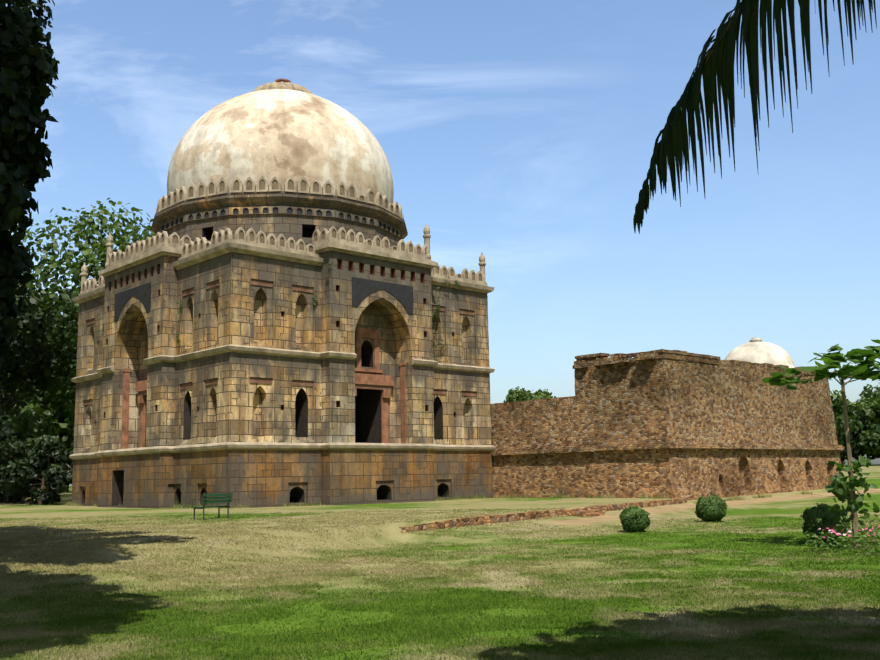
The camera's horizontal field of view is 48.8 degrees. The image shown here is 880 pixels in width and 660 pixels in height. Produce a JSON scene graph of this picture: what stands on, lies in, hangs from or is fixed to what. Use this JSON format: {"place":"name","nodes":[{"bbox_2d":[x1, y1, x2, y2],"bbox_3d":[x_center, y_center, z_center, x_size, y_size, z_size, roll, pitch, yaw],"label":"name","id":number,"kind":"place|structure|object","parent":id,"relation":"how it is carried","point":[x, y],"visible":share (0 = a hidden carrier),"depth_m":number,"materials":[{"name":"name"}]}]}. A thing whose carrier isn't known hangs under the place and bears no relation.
{"place":"outdoors","nodes":[
{"label":"outdoors","id":0,"kind":"place"},
{"bbox_2d":[0,464,879,659],"bbox_3d":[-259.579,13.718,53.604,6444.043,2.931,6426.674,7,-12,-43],"label":"ground","id":1,"kind":"structure","parent":0,"point":[792,504],"depth_m":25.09,"materials":[{"name":"green plant"}]},
{"bbox_2d":[0,489,11,502],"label":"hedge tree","id":2,"kind":"object","parent":1,"relation":"on","point":[5,499],"depth_m":79.01,"materials":[{"name":"green plant"}]},
{"bbox_2d":[0,493,29,501],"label":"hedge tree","id":3,"kind":"object","parent":1,"relation":"on","point":[10,500],"visible":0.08,"depth_m":82.16,"materials":[{"name":"green plant"}]},
{"bbox_2d":[0,289,43,415],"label":"tree","id":4,"kind":"object","parent":1,"relation":"on","point":[10,401],"visible":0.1,"depth_m":103.01,"materials":[{"name":"green plant"}]},
{"bbox_2d":[0,432,46,502],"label":"hedge tree","id":5,"kind":"object","parent":1,"relation":"on","point":[9,437],"visible":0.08,"depth_m":74.55,"materials":[{"name":"green plant"}]},
{"bbox_2d":[0,0,59,375],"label":"tree","id":6,"kind":"object","parent":1,"relation":"on","point":[28,67],"visible":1,"depth_m":12.78,"materials":[{"name":"green plant"}]},
{"bbox_2d":[0,437,63,503],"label":"hedge tree","id":7,"kind":"object","parent":1,"relation":"on","point":[15,449],"visible":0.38,"depth_m":68.08,"materials":[{"name":"green plant"}]},
{"bbox_2d":[0,436,71,503],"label":"hedge tree","id":8,"kind":"object","parent":1,"relation":"on","point":[23,497],"depth_m":72.31,"materials":[{"name":"green plant"}]},
{"bbox_2d":[0,379,72,493],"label":"tree","id":9,"kind":"object","parent":1,"relation":"on","point":[4,429],"visible":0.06,"depth_m":132.30,"materials":[{"name":"green plant"}]},
{"bbox_2d":[0,431,73,504],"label":"hedge tree","id":10,"kind":"object","parent":1,"relation":"on","point":[14,477],"visible":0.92,"depth_m":64.71,"materials":[{"name":"green plant"}]},
{"bbox_2d":[3,377,75,448],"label":"tree","id":11,"kind":"object","parent":1,"relation":"on","point":[47,419],"visible":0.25,"depth_m":116.22,"materials":[{"name":"green plant"}]},
{"bbox_2d":[0,257,79,425],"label":"tree","id":12,"kind":"object","parent":1,"relation":"on","point":[22,338],"visible":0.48,"depth_m":73.29,"materials":[{"name":"green plant"}]},
{"bbox_2d":[15,275,80,428],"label":"tree","id":13,"kind":"object","parent":1,"relation":"on","point":[50,354],"depth_m":94.54,"materials":[{"name":"green plant"}]},
{"bbox_2d":[0,198,155,411],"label":"tree","id":14,"kind":"object","parent":1,"relation":"on","point":[71,311],"visible":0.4,"depth_m":77.45,"materials":[{"name":"green plant"}]},
{"bbox_2d":[191,491,232,519],"bbox_3d":[-8.070,6.223,34.441,0.540,0.950,1.600,-5,-10,26],"label":"park bench","id":15,"kind":"object","parent":1,"relation":"on","point":[216,499],"visible":0.94,"depth_m":34.37,"materials":[{"name":"paint"}]},
{"bbox_2d":[72,250,492,508],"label":"building wall","id":16,"kind":"structure","parent":1,"relation":"on","point":[235,307],"depth_m":53.75,"materials":[{"name":"beige stone"}]},
{"bbox_2d":[80,263,87,292],"bbox_3d":[-23.518,-3.393,64.152,0.462,2.158,0.462,-5,-9,24],"label":"pinnacle","id":17,"kind":"object","parent":16,"relation":"on","point":[84,274],"visible":0.71,"depth_m":64.05,"materials":[{"name":"stone"}]},
{"bbox_2d":[105,233,113,265],"bbox_3d":[-20.294,-4.956,59.630,0.462,2.158,0.462,-5,-9,24],"label":"pinnacle","id":18,"kind":"object","parent":16,"relation":"on","point":[109,244],"visible":0.71,"depth_m":59.50,"materials":[{"name":"stone"}]},
{"bbox_2d":[114,277,413,321],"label":"arch spandrel panels","id":19,"kind":"object","parent":16,"relation":"attached to","point":[362,289],"visible":0.44,"depth_m":55.92,"materials":[{"name":"stone"}]},
{"bbox_2d":[151,191,407,246],"bbox_3d":[-10.393,-4.600,63.897,16.418,4.550,16.418,7,-12,-43],"label":"dome drum","id":20,"kind":"object","parent":16,"relation":"on","point":[296,216],"visible":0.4,"depth_m":57.00,"materials":[{"name":"stone"}]},
{"bbox_2d":[156,176,403,218],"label":"bara gumbad drum merlons","id":21,"kind":"object","parent":20,"relation":"on","point":[182,194],"visible":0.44,"depth_m":57.31,"materials":[{"name":"beige stone"}]},
{"bbox_2d":[167,89,393,203],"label":"dome","id":22,"kind":"structure","parent":20,"relation":"on","point":[281,135],"depth_m":58.67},
{"bbox_2d":[252,81,312,93],"bbox_3d":[-10.616,-15.779,65.600,4.520,1.270,4.520,7,-12,-43],"label":"cap","id":23,"kind":"object","parent":22,"relation":"on","point":[282,85],"visible":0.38,"depth_m":63.84,"materials":[{"name":"beige stone"}]},
{"bbox_2d":[275,78,290,82],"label":"finial","id":24,"kind":"object","parent":23,"relation":"on","point":[283,80],"visible":0.25,"depth_m":65.32,"materials":[{"name":"brown stone"}]},
{"bbox_2d":[69,344,495,459],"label":"bara gumbad mouldings","id":25,"kind":"object","parent":16,"relation":"attached to","point":[263,445],"visible":0.5,"depth_m":52.89,"materials":[{"name":"beige stone"}]},
{"bbox_2d":[72,238,494,303],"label":"bara gumbad parapets","id":26,"kind":"object","parent":16,"relation":"on","point":[249,248],"visible":0.35,"depth_m":54.44,"materials":[{"name":"beige stone"}]},
{"bbox_2d":[82,226,482,292],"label":"bara gumbad merlons","id":27,"kind":"object","parent":26,"relation":"on","point":[188,244],"visible":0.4,"depth_m":54.80,"materials":[{"name":"beige stone"}]},
{"bbox_2d":[175,263,459,360],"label":"wall plants","id":28,"kind":"object","parent":16,"relation":"on","point":[315,304],"depth_m":58.66,"materials":[{"name":"green plant"}]},
{"bbox_2d":[423,224,430,257],"bbox_3d":[-0.792,-5.432,59.051,0.462,2.158,0.462,2,-9,-21],"label":"pinnacle","id":29,"kind":"object","parent":16,"relation":"on","point":[426,235],"visible":0.79,"depth_m":58.92,"materials":[{"name":"stone"}]},
{"bbox_2d":[478,253,485,283],"bbox_3d":[2.767,-4.035,63.371,0.462,2.158,0.462,2,-9,-21],"label":"pinnacle","id":30,"kind":"object","parent":16,"relation":"on","point":[482,264],"visible":0.81,"depth_m":63.24,"materials":[{"name":"stone"}]},
{"bbox_2d":[64,490,811,508],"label":"base weeds","id":31,"kind":"object","parent":1,"relation":"on","point":[456,498],"visible":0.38,"depth_m":54.66,"materials":[{"name":"green plant"}]},
{"bbox_2d":[503,386,556,401],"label":"tree","id":32,"kind":"object","parent":1,"relation":"on","point":[522,394],"visible":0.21,"depth_m":101.06,"materials":[{"name":"green plant"}]},
{"bbox_2d":[399,498,686,532],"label":"terrace retaining wall","id":33,"kind":"structure","parent":1,"relation":"on","point":[591,511],"depth_m":36.01,"materials":[{"name":"stone"}]},
{"bbox_2d":[619,504,650,531],"bbox_3d":[6.065,5.854,30.193,0.948,0.874,1.001,-4,-9,18],"label":"bush","id":34,"kind":"object","parent":1,"relation":"on","point":[635,518],"visible":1,"depth_m":29.92,"materials":[{"name":"green plant"}]},
{"bbox_2d":[490,358,842,500],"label":"mosque walls","id":35,"kind":"structure","parent":1,"relation":"on","point":[663,400],"depth_m":56.95,"materials":[{"name":"brown stone"}]},
{"bbox_2d":[491,349,844,457],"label":"mosque trim","id":36,"kind":"structure","parent":35,"relation":"attached to","point":[590,360],"depth_m":56.58,"materials":[{"name":"brown stone"}]},
{"bbox_2d":[695,491,726,521],"bbox_3d":[9.978,6.496,35.769,1.180,1.110,1.143,-6,-10,30],"label":"bush","id":37,"kind":"object","parent":1,"relation":"on","point":[711,508],"visible":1,"depth_m":35.41,"materials":[{"name":"green plant"}]},
{"bbox_2d":[633,0,876,233],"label":"frond","id":38,"kind":"object","parent":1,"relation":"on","point":[672,146],"visible":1,"depth_m":7.70,"materials":[{"name":"green plant"}]},
{"bbox_2d":[762,340,879,547],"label":"sapling tree","id":39,"kind":"object","parent":1,"relation":"on","point":[861,370],"visible":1,"depth_m":22.82,"materials":[{"name":"green plant"}]},
{"bbox_2d":[800,503,851,542],"bbox_3d":[9.666,4.824,24.358,1.170,1.031,1.174,7,-12,-43],"label":"bush","id":40,"kind":"object","parent":1,"relation":"on","point":[821,516],"visible":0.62,"depth_m":24.06,"materials":[{"name":"green plant"}]},
{"bbox_2d":[804,524,879,553],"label":"flower bed","id":41,"kind":"object","parent":1,"relation":"on","point":[854,537],"visible":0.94,"depth_m":21.93,"materials":[{"name":"green plant"}]},
{"bbox_2d":[830,383,879,460],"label":"tree","id":42,"kind":"object","parent":1,"relation":"on","point":[837,403],"visible":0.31,"depth_m":162.93,"materials":[{"name":"green plant"}]},
{"bbox_2d":[834,397,879,459],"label":"tree","id":43,"kind":"object","parent":1,"relation":"on","point":[862,410],"visible":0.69,"depth_m":162.88,"materials":[{"name":"green plant"}]},
{"bbox_2d":[6,0,879,485],"label":"sky","id":44,"kind":"structure","parent":0,"point":[523,134],"materials":[{"name":"blue"}]},
{"bbox_2d":[724,337,794,367],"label":"dome","id":45,"kind":"structure","parent":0,"point":[755,350],"depth_m":64.72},
{"bbox_2d":[830,480,848,496],"bbox_3d":[24.142,9.506,58.726,1.350,1.133,1.305,7,-12,-43],"label":"bush","id":46,"kind":"object","parent":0,"point":[835,493],"visible":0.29,"depth_m":58.32,"materials":[{"name":"green plant"}]}
]}

